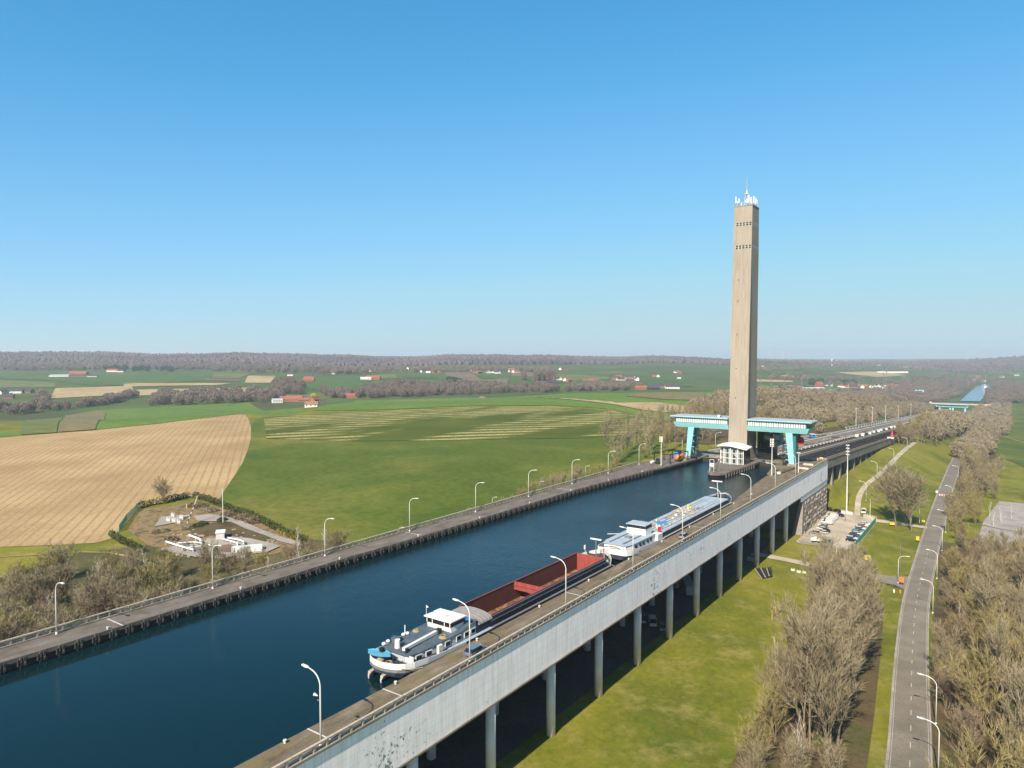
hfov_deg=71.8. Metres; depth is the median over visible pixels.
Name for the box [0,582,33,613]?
bare tree
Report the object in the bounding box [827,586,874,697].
bare tree
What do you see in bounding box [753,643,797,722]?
bare tree
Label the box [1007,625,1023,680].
bare tree
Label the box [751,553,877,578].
path
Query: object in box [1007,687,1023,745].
bare tree
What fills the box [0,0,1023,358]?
sky
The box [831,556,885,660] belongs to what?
bare tree
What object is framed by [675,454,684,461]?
mixer tank
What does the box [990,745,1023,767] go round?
bare tree
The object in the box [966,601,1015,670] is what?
bare tree
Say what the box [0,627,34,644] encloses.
bare tree
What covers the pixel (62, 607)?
bare tree
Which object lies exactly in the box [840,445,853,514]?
floodlight mast
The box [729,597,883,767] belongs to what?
undergrowth
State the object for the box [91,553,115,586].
bare tree
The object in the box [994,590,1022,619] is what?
bare tree
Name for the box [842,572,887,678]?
bare tree
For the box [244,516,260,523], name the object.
shrub
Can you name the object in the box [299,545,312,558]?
bare tree
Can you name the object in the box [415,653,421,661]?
window
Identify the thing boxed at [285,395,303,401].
farmhouse
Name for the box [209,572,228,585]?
bare tree
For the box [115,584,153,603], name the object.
bare tree
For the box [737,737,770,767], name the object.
bare tree
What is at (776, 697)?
bare tree
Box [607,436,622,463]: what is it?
bare tree
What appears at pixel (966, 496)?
bare tree
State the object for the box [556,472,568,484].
bare tree
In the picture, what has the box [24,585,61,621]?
bare tree
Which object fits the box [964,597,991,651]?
bare tree
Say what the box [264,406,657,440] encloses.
crop field
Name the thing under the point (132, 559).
bare tree
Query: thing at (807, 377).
woodland
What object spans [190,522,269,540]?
undergrowth
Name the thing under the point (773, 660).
birch tree
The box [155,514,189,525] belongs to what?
yard paving
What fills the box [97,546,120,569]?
bare tree
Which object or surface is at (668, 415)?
bare tree
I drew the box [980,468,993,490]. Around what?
bare tree
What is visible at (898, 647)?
road marking
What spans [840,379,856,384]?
evergreen trees
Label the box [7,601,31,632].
bare tree
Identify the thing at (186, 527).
shrub
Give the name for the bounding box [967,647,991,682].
bare tree
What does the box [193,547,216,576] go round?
bare tree
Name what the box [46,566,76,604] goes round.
bare tree
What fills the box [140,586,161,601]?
bare tree
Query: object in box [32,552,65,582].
bare tree
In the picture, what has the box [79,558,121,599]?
bare tree
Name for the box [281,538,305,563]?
bare tree
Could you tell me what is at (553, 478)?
bare tree
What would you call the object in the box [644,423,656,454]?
bare tree
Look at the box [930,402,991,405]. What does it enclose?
road bridge
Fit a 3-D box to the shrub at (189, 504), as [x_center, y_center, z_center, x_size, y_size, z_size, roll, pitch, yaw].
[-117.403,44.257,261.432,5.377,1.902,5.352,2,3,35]
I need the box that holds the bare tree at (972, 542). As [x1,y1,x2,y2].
[965,539,976,554]
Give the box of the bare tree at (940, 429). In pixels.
[933,416,943,443]
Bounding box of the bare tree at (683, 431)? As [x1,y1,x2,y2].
[678,407,690,434]
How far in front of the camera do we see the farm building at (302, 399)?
1179.83 m
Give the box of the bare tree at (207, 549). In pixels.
[197,539,221,563]
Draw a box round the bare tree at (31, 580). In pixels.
[13,565,47,608]
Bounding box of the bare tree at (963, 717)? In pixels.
[941,703,986,760]
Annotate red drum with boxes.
[798,434,803,444]
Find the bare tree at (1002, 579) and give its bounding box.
[973,556,1014,604]
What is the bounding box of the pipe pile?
[755,567,771,578]
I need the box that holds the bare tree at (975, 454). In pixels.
[971,448,980,470]
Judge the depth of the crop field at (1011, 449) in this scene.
853.49 m
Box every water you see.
[0,461,770,767]
[961,384,993,400]
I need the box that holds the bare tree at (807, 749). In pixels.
[781,728,817,767]
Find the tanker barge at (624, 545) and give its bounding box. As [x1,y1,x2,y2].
[598,480,731,560]
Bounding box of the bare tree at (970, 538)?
[966,534,985,546]
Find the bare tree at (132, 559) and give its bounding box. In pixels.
[118,548,144,583]
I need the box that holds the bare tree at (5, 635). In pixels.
[0,619,25,645]
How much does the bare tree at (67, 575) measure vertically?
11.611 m
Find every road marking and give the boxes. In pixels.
[889,458,953,767]
[909,553,927,766]
[926,473,957,751]
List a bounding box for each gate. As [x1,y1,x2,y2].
[703,457,719,461]
[759,461,777,466]
[935,403,969,411]
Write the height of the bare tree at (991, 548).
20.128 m
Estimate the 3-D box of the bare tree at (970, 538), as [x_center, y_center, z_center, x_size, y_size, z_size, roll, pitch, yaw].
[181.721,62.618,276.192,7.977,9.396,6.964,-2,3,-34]
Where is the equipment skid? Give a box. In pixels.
[231,544,261,552]
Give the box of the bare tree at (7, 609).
[0,597,26,620]
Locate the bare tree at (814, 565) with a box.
[808,557,834,585]
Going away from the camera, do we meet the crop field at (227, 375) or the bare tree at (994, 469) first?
the bare tree at (994, 469)
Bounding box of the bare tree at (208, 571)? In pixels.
[199,559,222,584]
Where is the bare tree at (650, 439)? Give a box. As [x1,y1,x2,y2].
[635,430,651,457]
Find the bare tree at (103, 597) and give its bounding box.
[67,573,120,618]
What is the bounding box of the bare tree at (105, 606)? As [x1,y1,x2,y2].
[87,600,116,618]
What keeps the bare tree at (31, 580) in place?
on the ground at (686, 694)
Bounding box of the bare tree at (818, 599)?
[811,585,838,624]
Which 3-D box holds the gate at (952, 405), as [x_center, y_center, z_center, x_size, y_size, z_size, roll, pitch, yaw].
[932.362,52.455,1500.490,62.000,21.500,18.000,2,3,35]
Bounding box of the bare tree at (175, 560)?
[157,549,184,576]
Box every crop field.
[0,372,212,385]
[0,380,55,387]
[0,402,304,436]
[0,414,250,546]
[21,417,61,433]
[51,386,132,397]
[58,410,105,431]
[124,383,229,385]
[137,388,246,394]
[206,379,239,380]
[211,373,250,377]
[245,375,275,382]
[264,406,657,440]
[302,375,369,390]
[312,390,728,419]
[334,376,357,387]
[379,374,397,378]
[396,373,446,377]
[445,372,508,383]
[476,374,507,378]
[509,380,532,384]
[510,372,532,376]
[545,397,688,411]
[558,374,609,380]
[625,392,703,399]
[639,377,694,386]
[757,366,821,368]
[757,379,792,381]
[757,382,806,387]
[763,371,807,373]
[789,365,826,369]
[837,371,902,376]
[849,374,914,378]
[992,403,1023,466]
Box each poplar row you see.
[521,370,526,378]
[532,369,555,382]
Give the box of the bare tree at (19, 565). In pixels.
[8,559,35,588]
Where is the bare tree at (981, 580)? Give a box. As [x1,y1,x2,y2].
[966,571,985,599]
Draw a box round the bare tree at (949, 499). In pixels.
[943,491,956,516]
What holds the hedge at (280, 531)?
on the ground at (686, 694)
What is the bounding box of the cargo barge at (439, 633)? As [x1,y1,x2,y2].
[368,538,610,682]
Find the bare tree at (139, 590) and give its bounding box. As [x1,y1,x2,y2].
[135,586,146,599]
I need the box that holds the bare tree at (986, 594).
[968,554,1019,620]
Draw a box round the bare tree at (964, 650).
[949,641,970,669]
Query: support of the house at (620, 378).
on the ground at (686, 694)
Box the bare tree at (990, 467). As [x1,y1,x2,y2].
[986,459,996,482]
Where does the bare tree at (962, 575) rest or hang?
on the ground at (686, 694)
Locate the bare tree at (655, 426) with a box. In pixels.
[643,411,660,449]
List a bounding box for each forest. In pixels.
[0,350,729,369]
[757,355,1023,366]
[912,356,1023,371]
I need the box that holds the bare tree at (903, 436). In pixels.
[899,430,909,443]
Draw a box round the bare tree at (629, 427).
[624,410,632,450]
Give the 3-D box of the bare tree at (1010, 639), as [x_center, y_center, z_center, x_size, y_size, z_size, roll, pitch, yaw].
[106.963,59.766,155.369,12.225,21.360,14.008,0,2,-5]
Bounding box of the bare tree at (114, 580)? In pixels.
[92,570,126,603]
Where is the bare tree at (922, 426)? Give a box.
[917,421,929,443]
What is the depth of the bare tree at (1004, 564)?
239.00 m
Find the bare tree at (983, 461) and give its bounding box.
[976,453,987,466]
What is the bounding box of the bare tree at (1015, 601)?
[997,574,1023,637]
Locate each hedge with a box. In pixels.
[108,529,144,552]
[136,492,190,508]
[192,491,308,542]
[275,528,296,538]
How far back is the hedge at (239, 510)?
241.87 m
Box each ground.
[0,356,1023,767]
[128,504,305,557]
[219,544,233,551]
[402,535,768,767]
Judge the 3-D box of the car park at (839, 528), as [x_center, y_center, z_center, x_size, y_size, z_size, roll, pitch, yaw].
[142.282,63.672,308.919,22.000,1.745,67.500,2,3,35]
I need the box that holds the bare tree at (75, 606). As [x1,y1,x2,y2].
[63,593,88,618]
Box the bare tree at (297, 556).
[288,550,306,560]
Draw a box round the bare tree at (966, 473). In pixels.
[963,465,976,483]
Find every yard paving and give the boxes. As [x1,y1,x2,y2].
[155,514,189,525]
[162,536,278,557]
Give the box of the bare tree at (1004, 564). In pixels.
[988,547,1014,578]
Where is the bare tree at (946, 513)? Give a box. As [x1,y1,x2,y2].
[940,502,962,532]
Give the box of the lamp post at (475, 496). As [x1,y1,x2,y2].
[475,482,483,511]
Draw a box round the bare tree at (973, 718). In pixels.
[951,699,986,736]
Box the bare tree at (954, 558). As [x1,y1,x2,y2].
[937,543,964,576]
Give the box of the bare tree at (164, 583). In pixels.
[155,576,176,595]
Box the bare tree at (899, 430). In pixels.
[892,422,904,440]
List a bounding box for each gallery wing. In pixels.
[671,414,728,457]
[746,417,817,466]
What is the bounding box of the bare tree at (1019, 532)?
[1012,526,1023,558]
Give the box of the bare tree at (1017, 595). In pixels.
[1012,588,1023,620]
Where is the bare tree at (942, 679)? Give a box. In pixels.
[926,665,964,708]
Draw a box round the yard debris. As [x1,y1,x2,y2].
[162,529,275,556]
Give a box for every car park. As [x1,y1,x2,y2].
[796,511,875,549]
[980,501,1023,559]
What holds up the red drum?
hanging from the gallery wing at (792, 429)
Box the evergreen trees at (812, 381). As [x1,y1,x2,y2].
[808,378,824,384]
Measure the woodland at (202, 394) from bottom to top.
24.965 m
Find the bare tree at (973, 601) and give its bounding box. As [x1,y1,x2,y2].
[961,581,1006,627]
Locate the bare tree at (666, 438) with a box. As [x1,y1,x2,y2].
[660,423,672,452]
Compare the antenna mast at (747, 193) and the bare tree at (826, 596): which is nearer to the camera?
the bare tree at (826, 596)
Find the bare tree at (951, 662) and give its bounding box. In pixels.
[934,655,968,703]
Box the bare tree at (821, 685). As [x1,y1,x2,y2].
[785,607,857,762]
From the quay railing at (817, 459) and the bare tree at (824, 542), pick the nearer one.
the bare tree at (824, 542)
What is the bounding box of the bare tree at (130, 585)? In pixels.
[116,575,145,597]
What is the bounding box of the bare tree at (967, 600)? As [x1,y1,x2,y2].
[950,587,975,617]
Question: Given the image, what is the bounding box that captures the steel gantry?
[654,449,687,463]
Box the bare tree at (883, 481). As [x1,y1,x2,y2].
[864,458,917,526]
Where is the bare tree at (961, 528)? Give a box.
[952,522,970,545]
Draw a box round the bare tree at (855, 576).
[835,552,882,634]
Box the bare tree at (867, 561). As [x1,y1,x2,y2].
[861,552,883,589]
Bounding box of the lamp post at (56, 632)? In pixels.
[55,582,64,633]
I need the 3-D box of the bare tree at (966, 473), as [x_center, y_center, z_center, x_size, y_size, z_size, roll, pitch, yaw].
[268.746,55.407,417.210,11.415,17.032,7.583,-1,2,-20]
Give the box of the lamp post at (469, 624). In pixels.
[453,598,470,660]
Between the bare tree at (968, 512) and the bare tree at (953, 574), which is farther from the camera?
the bare tree at (968, 512)
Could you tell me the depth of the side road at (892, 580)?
243.05 m
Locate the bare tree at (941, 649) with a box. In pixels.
[927,618,970,690]
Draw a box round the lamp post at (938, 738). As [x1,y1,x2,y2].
[917,716,939,766]
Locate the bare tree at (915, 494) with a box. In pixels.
[881,466,932,530]
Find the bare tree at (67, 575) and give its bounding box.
[32,560,79,603]
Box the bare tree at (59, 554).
[40,541,81,578]
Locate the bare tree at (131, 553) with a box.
[123,548,139,560]
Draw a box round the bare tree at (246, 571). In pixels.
[239,567,256,577]
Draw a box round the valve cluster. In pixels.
[182,539,203,550]
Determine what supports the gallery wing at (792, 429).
on the canal bridge at (412, 729)
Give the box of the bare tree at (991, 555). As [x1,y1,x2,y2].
[977,549,1001,577]
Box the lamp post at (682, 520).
[670,504,682,538]
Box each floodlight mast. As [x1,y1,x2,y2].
[659,436,662,465]
[770,439,773,475]
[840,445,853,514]
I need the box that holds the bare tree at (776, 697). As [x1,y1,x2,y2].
[752,663,794,741]
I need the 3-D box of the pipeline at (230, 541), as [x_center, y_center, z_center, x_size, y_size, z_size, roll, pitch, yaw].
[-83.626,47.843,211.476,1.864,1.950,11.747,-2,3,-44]
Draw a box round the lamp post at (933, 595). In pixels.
[920,578,933,612]
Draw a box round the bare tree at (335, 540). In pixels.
[325,528,349,549]
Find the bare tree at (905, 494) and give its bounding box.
[881,468,927,524]
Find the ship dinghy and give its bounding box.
[368,649,390,656]
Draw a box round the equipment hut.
[215,529,225,539]
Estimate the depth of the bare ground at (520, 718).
162.87 m
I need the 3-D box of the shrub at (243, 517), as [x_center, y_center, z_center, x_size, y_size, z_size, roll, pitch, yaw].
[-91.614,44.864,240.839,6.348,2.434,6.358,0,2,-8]
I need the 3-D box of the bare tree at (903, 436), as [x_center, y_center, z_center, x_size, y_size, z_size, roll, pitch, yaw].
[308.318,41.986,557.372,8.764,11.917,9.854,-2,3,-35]
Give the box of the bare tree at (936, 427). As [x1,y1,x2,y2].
[928,415,940,443]
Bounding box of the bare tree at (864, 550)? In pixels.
[836,542,869,574]
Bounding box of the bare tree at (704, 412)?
[698,403,706,414]
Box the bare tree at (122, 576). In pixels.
[108,561,133,590]
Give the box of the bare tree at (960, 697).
[946,667,1006,727]
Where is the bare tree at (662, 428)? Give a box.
[653,409,669,437]
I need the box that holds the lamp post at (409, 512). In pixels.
[409,498,418,530]
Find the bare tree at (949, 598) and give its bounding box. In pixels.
[939,586,962,608]
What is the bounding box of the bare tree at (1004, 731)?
[984,713,1023,767]
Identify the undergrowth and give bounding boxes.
[0,539,357,640]
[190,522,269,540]
[656,398,913,443]
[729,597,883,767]
[930,542,1023,767]
[955,453,997,496]
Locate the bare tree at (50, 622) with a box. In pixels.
[38,613,70,634]
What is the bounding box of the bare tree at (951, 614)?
[945,609,968,642]
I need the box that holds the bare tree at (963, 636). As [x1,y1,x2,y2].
[943,607,979,651]
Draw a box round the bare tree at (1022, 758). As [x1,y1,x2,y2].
[993,732,1023,767]
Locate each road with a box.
[876,574,907,589]
[888,432,964,767]
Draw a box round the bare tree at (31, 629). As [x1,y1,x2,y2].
[11,619,45,637]
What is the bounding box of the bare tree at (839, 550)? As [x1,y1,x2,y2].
[814,542,848,619]
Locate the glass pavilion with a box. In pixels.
[717,442,751,464]
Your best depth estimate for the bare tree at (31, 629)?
135.84 m
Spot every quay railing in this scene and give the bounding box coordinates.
[0,462,636,645]
[272,459,826,767]
[777,455,825,460]
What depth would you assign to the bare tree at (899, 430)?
560.73 m
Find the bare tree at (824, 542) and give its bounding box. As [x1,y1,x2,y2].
[814,530,841,575]
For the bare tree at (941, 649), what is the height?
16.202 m
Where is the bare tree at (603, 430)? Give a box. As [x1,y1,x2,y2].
[598,418,612,446]
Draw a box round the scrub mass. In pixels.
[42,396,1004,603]
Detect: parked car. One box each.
[463,644,486,656]
[657,622,665,630]
[679,532,688,537]
[845,537,856,540]
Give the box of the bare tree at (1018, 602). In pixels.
[1001,583,1023,633]
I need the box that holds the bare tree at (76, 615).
[30,604,90,634]
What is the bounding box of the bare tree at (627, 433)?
[620,421,637,454]
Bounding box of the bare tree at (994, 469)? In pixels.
[991,460,999,478]
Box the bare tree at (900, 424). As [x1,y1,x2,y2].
[896,419,905,442]
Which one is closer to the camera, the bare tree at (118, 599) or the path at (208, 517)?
the bare tree at (118, 599)
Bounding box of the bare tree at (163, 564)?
[152,556,176,578]
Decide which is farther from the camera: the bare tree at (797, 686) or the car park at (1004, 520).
the car park at (1004, 520)
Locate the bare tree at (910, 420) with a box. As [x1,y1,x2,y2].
[908,416,919,439]
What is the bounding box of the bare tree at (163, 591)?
[148,578,184,600]
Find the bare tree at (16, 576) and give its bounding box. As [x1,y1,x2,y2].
[0,562,29,598]
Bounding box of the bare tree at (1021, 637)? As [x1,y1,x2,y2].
[1007,622,1023,667]
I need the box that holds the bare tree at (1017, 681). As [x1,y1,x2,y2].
[979,658,1023,765]
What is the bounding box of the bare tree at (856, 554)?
[829,540,878,589]
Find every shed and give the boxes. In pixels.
[23,388,34,392]
[68,374,86,376]
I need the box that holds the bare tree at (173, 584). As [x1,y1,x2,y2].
[163,574,185,591]
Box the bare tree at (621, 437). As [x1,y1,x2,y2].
[615,414,625,459]
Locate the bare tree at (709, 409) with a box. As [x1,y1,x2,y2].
[706,404,714,414]
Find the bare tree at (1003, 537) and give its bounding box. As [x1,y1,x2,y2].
[992,529,1012,550]
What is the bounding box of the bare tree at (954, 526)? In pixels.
[947,523,965,536]
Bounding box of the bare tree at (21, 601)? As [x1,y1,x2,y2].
[3,596,30,618]
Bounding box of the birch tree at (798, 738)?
[789,719,805,760]
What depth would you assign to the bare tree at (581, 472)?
296.90 m
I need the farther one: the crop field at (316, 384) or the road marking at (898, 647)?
the crop field at (316, 384)
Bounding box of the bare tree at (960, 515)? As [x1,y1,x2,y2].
[948,501,965,524]
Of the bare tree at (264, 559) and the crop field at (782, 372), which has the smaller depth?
the bare tree at (264, 559)
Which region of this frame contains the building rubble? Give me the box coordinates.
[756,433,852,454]
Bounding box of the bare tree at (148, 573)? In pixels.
[130,555,173,600]
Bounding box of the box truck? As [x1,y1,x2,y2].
[681,575,692,595]
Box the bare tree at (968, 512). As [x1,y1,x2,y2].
[955,498,969,522]
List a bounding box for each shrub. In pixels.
[151,529,161,533]
[160,528,169,532]
[163,535,179,541]
[180,524,193,530]
[187,501,198,506]
[191,501,208,507]
[192,522,203,527]
[204,506,218,512]
[216,517,228,521]
[219,510,236,516]
[234,512,250,520]
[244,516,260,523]
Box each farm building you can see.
[271,398,282,402]
[298,397,309,401]
[304,400,318,407]
[309,396,319,400]
[653,383,674,387]
[664,385,679,388]
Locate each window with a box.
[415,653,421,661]
[426,649,431,656]
[428,617,463,627]
[445,640,449,647]
[628,524,650,528]
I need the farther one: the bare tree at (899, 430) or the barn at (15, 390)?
the barn at (15, 390)
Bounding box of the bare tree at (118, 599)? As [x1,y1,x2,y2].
[113,594,129,607]
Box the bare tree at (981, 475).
[974,466,987,489]
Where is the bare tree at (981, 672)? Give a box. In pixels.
[937,645,1007,735]
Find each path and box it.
[0,551,150,562]
[194,514,299,545]
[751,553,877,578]
[838,517,926,527]
[854,442,916,515]
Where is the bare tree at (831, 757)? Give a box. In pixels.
[805,736,849,767]
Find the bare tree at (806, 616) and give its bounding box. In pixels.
[797,602,832,703]
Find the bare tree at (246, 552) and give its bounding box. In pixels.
[235,544,250,565]
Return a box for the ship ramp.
[706,414,917,485]
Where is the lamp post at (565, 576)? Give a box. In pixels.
[551,556,565,603]
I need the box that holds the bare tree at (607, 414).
[603,409,618,440]
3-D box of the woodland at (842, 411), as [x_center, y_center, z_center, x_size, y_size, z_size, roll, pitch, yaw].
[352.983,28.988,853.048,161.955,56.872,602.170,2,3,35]
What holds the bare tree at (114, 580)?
on the ground at (686, 694)
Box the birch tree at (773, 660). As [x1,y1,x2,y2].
[767,629,777,706]
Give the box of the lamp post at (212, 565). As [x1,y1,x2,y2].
[212,545,221,588]
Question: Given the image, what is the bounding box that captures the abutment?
[683,451,826,534]
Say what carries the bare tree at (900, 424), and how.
on the ground at (686, 694)
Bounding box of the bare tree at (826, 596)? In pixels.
[798,582,848,650]
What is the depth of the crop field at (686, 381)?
1861.24 m
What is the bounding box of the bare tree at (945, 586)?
[939,579,957,595]
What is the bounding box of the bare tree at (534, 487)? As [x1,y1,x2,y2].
[525,480,538,493]
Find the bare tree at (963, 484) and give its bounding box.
[959,470,970,500]
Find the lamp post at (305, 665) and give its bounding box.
[301,664,321,745]
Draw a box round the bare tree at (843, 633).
[798,600,861,733]
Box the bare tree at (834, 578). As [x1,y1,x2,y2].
[828,561,856,617]
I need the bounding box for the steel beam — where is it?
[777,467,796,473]
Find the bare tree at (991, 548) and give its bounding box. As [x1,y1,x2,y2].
[969,535,1005,576]
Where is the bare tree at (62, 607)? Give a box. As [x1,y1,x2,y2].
[50,599,70,622]
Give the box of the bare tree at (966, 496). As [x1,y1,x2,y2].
[958,488,973,514]
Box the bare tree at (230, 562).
[217,546,242,575]
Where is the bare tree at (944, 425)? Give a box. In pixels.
[941,419,950,439]
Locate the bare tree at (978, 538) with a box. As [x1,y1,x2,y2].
[973,530,991,560]
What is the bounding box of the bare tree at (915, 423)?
[909,416,922,441]
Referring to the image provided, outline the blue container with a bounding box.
[674,450,680,459]
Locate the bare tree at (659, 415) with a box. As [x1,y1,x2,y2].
[656,405,660,431]
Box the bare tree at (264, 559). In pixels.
[250,547,273,569]
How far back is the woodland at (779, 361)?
4688.91 m
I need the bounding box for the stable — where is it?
[49,374,68,376]
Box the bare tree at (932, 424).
[927,413,936,440]
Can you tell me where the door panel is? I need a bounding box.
[406,656,413,662]
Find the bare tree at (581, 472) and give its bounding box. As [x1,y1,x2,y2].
[571,463,584,479]
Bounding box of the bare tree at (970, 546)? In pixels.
[965,542,972,553]
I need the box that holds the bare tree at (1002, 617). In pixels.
[968,606,1023,694]
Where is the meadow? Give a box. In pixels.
[218,417,660,542]
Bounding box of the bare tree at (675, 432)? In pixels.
[669,406,678,447]
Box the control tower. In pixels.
[728,204,758,459]
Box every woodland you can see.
[0,361,358,373]
[0,388,51,414]
[46,388,139,410]
[146,384,285,405]
[271,376,306,393]
[318,385,353,397]
[332,364,554,373]
[353,377,568,397]
[567,379,643,390]
[690,386,901,433]
[757,359,1023,364]
[757,363,1023,375]
[758,373,907,386]
[777,382,962,402]
[785,385,938,417]
[885,373,997,393]
[912,408,975,437]
[948,423,1000,461]
[962,402,1012,434]
[983,380,1023,405]
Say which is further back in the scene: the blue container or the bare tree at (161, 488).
the blue container
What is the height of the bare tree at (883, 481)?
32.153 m
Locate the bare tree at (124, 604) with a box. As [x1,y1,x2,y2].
[111,596,133,612]
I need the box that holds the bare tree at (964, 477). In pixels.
[961,466,974,492]
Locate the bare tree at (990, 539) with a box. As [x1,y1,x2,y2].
[984,530,1002,547]
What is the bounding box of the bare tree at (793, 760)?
[780,733,811,767]
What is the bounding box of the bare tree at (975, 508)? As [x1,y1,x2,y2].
[966,496,985,523]
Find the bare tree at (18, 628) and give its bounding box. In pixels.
[0,613,34,644]
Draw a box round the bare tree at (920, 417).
[917,408,934,426]
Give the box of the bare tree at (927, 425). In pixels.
[917,418,929,442]
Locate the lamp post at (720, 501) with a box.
[709,487,720,519]
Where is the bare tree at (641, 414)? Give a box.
[636,407,650,440]
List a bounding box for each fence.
[119,503,138,531]
[800,540,847,550]
[849,518,875,548]
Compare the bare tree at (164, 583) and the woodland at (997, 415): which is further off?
the woodland at (997, 415)
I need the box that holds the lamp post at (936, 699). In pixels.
[917,673,936,723]
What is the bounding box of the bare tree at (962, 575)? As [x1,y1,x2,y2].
[954,554,975,595]
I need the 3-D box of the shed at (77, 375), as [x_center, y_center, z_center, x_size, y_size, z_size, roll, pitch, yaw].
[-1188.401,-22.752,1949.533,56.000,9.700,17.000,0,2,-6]
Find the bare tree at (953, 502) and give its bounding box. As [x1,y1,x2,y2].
[940,491,957,517]
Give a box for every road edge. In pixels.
[885,434,960,767]
[927,473,958,766]
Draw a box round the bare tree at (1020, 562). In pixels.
[1007,540,1023,583]
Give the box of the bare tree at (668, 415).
[664,403,672,431]
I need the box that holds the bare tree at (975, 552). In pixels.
[965,544,982,570]
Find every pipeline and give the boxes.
[165,540,193,551]
[176,541,202,544]
[188,534,201,541]
[222,538,237,545]
[227,537,244,544]
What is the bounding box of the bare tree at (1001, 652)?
[969,615,1023,724]
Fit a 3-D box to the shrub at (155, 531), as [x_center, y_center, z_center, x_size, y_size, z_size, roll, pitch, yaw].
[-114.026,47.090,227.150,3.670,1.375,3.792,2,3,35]
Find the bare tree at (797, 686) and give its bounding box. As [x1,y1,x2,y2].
[768,591,844,747]
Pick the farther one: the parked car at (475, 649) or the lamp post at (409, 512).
the lamp post at (409, 512)
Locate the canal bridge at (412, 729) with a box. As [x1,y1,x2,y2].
[0,453,827,767]
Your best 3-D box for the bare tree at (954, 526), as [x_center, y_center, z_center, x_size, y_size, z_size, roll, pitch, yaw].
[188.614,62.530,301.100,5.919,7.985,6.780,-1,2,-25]
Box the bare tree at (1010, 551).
[995,547,1015,566]
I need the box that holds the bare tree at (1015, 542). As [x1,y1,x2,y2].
[1007,537,1023,568]
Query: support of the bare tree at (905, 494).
on the ground at (686, 694)
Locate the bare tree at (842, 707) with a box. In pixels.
[828,636,865,744]
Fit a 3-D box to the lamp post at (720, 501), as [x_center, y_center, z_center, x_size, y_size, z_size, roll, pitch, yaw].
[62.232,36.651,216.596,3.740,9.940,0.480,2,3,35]
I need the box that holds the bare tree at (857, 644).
[832,617,867,717]
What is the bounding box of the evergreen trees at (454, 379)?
[446,376,460,382]
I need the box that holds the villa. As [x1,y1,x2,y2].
[814,381,823,386]
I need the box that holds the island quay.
[707,455,764,477]
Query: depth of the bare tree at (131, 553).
193.76 m
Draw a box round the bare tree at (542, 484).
[536,476,553,488]
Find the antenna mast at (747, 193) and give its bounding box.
[744,190,748,204]
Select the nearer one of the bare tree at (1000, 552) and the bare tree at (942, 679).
the bare tree at (942, 679)
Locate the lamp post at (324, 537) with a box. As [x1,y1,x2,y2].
[324,518,333,555]
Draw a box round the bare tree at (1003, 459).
[996,454,1005,477]
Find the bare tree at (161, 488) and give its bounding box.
[151,475,173,501]
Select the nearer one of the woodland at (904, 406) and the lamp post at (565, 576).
the lamp post at (565, 576)
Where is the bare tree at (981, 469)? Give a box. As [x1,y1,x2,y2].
[971,460,984,483]
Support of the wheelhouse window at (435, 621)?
in the cargo barge at (439, 633)
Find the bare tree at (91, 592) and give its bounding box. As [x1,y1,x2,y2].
[77,582,98,607]
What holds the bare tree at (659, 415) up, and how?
on the ground at (686, 694)
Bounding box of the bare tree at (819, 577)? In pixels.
[798,545,845,616]
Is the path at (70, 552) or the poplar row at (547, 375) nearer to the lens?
the path at (70, 552)
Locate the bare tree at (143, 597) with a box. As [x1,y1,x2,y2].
[128,594,155,609]
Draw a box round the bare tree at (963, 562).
[957,553,977,576]
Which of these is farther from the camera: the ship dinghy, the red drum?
the red drum
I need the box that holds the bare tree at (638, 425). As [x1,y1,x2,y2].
[630,413,644,445]
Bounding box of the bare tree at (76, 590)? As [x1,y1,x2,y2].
[66,584,90,613]
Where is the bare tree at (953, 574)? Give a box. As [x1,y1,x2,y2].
[948,567,963,588]
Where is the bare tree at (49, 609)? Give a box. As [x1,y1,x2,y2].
[27,600,68,632]
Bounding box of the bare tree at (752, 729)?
[727,705,776,761]
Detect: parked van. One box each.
[641,612,645,623]
[648,614,656,626]
[821,519,833,523]
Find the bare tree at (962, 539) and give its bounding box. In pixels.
[955,531,965,547]
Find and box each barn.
[0,389,23,392]
[343,393,358,397]
[360,377,371,379]
[647,385,659,389]
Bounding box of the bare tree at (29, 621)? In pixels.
[0,602,38,645]
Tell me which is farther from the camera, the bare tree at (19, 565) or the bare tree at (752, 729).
the bare tree at (19, 565)
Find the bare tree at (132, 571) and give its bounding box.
[122,563,139,579]
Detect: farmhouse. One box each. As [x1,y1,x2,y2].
[68,371,88,373]
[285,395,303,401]
[303,376,314,380]
[366,375,380,379]
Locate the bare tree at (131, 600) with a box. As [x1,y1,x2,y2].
[121,590,151,610]
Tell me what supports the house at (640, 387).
on the ground at (686, 694)
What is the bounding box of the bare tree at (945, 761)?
[921,718,1002,767]
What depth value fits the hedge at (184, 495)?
268.06 m
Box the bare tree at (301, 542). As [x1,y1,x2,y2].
[298,536,315,556]
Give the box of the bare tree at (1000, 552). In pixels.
[997,551,1013,576]
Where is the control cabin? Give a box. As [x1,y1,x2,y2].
[757,431,782,459]
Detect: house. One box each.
[0,389,8,393]
[2,394,14,398]
[87,374,97,376]
[106,369,118,371]
[616,377,624,380]
[634,386,646,389]
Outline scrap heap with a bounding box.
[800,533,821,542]
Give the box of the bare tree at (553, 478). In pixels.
[549,474,562,486]
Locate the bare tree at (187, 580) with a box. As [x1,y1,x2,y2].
[173,574,193,593]
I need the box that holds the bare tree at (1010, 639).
[968,610,1023,705]
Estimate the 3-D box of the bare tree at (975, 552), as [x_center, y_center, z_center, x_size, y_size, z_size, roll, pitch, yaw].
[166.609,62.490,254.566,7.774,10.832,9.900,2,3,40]

